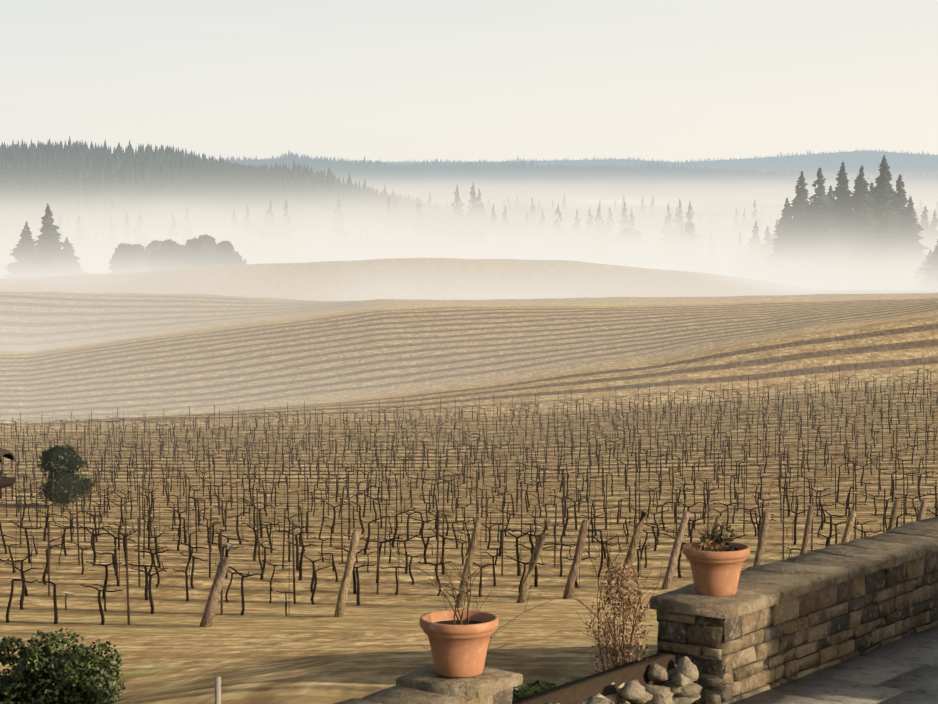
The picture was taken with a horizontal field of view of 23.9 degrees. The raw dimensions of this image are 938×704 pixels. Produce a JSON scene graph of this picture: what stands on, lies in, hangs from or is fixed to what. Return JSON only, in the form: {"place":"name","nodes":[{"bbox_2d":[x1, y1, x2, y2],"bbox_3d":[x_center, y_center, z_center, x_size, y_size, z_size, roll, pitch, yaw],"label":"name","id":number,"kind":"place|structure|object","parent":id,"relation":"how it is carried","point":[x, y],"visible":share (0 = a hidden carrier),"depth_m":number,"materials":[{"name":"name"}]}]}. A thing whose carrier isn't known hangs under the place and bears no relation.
{"place":"outdoors","nodes":[
{"label":"outdoors","id":0,"kind":"place"},
{"bbox_2d":[0,448,14,463],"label":"roof tiles","id":1,"kind":"object","parent":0,"point":[7,454],"visible":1,"depth_m":15.93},
{"bbox_2d":[0,151,937,703],"bbox_3d":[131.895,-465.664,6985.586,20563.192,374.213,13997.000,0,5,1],"label":"ground","id":2,"kind":"structure","parent":0,"point":[324,329],"depth_m":223.45,"materials":[{"name":"brown soil"}]},
{"bbox_2d":[0,659,112,703],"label":"bush","id":3,"kind":"object","parent":2,"relation":"on","point":[61,700],"visible":0.27,"depth_m":17.51,"materials":[{"name":"green plant"}]},
{"bbox_2d":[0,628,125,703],"bbox_3d":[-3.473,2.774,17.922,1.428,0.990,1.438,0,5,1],"label":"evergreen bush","id":4,"kind":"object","parent":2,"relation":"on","point":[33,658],"visible":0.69,"depth_m":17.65,"materials":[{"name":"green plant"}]},
{"bbox_2d":[215,676,220,703],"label":"garden stake","id":5,"kind":"object","parent":2,"relation":"on","point":[217,689],"visible":1,"depth_m":11.58,"materials":[{"name":"white wood"}]},
{"bbox_2d":[35,223,699,506],"bbox_3d":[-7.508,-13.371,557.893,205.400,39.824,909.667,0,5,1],"label":"broad trees","id":6,"kind":"object","parent":2,"relation":"on","point":[145,257],"visible":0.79,"depth_m":662.51,"materials":[{"name":"grey plant"}]},
{"bbox_2d":[41,226,698,502],"bbox_3d":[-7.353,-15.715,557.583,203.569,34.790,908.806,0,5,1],"label":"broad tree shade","id":7,"kind":"object","parent":2,"relation":"on","point":[50,457],"visible":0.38,"depth_m":105.52,"materials":[{"name":"plant"}]},
{"bbox_2d":[0,367,937,624],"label":"vines","id":8,"kind":"object","parent":2,"relation":"on","point":[190,556],"visible":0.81,"depth_m":95.34,"materials":[{"name":"brown plant"}]},
{"bbox_2d":[0,135,937,256],"bbox_3d":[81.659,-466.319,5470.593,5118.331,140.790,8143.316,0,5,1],"label":"hills","id":9,"kind":"structure","parent":2,"relation":"on","point":[516,212],"depth_m":1737.14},
{"bbox_2d":[0,373,937,590],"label":"trellis wires","id":10,"kind":"object","parent":2,"relation":"on","point":[259,445],"visible":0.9,"depth_m":109.73,"materials":[{"name":"grey metal"}]},
{"bbox_2d":[1,367,936,624],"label":"vine stakes","id":11,"kind":"object","parent":2,"relation":"on","point":[139,532],"visible":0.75,"depth_m":99.34,"materials":[{"name":"brown wood"}]},
{"bbox_2d":[2,155,937,289],"bbox_3d":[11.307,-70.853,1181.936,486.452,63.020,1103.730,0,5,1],"label":"conifer trees","id":12,"kind":"object","parent":2,"relation":"on","point":[877,237],"visible":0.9,"depth_m":773.07,"materials":[{"name":"grey plant"}]},
{"bbox_2d":[513,676,580,698],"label":"plants","id":13,"kind":"object","parent":2,"relation":"on","point":[530,690],"visible":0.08,"depth_m":14.58,"materials":[{"name":"green plant"}]},
{"bbox_2d":[385,501,729,673],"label":"bare twigs","id":14,"kind":"object","parent":2,"relation":"on","point":[597,616],"visible":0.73,"depth_m":14.17,"materials":[{"name":"brown plant"}]},
{"bbox_2d":[199,499,927,626],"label":"wooden end posts","id":15,"kind":"object","parent":2,"relation":"on","point":[213,598],"visible":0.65,"depth_m":53.12,"materials":[{"name":"brown wood"}]},
{"bbox_2d":[512,653,674,703],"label":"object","id":16,"kind":"structure","parent":2,"relation":"on","point":[580,691],"depth_m":13.78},
{"bbox_2d":[582,682,624,703],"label":"rocks","id":17,"kind":"object","parent":16,"relation":"on","point":[602,696],"visible":0.1,"depth_m":13.70,"materials":[{"name":"stone"}]},
{"bbox_2d":[546,656,701,703],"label":"bank stones","id":18,"kind":"object","parent":2,"relation":"on","point":[679,686],"visible":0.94,"depth_m":14.11,"materials":[{"name":"beige stone"}]},
{"bbox_2d":[333,516,937,703],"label":"stone walls","id":19,"kind":"structure","parent":2,"relation":"on","point":[791,590],"depth_m":15.22,"materials":[{"name":"grey stone"}]},
{"bbox_2d":[420,541,749,677],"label":"flower pots","id":20,"kind":"object","parent":19,"relation":"on","point":[458,651],"visible":0.92,"depth_m":12.59,"materials":[{"name":"orange ceramic"}]},
{"bbox_2d":[434,550,729,624],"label":"potting soil","id":21,"kind":"structure","parent":20,"relation":"in","point":[451,622],"depth_m":12.68,"materials":[{"name":"brown soil"}]},
{"bbox_2d":[429,521,737,673],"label":"shrub leaves","id":22,"kind":"object","parent":21,"relation":"on","point":[721,538],"visible":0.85,"depth_m":14.30,"materials":[{"name":"brown plant"}]},
{"bbox_2d":[658,571,937,703],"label":"joint","id":23,"kind":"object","parent":19,"relation":"attached to","point":[861,651],"depth_m":15.29,"materials":[{"name":"concrete"}]},
{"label":"house walls","id":24,"kind":"object","parent":2,"relation":"on","visible":0},
{"bbox_2d":[0,471,15,498],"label":"gutter downspout","id":25,"kind":"object","parent":24,"relation":"attached to","point":[7,482],"visible":1,"depth_m":15.90,"materials":[{"name":"metal"}]},
{"bbox_2d":[0,0,937,161],"label":"sky","id":26,"kind":"structure","parent":0,"point":[376,80],"materials":[{"name":"white"}]},
{"bbox_2d":[731,625,937,703],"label":"terrace paving","id":27,"kind":"structure","parent":0,"point":[903,670],"depth_m":15.20,"materials":[{"name":"stone"}]}
]}

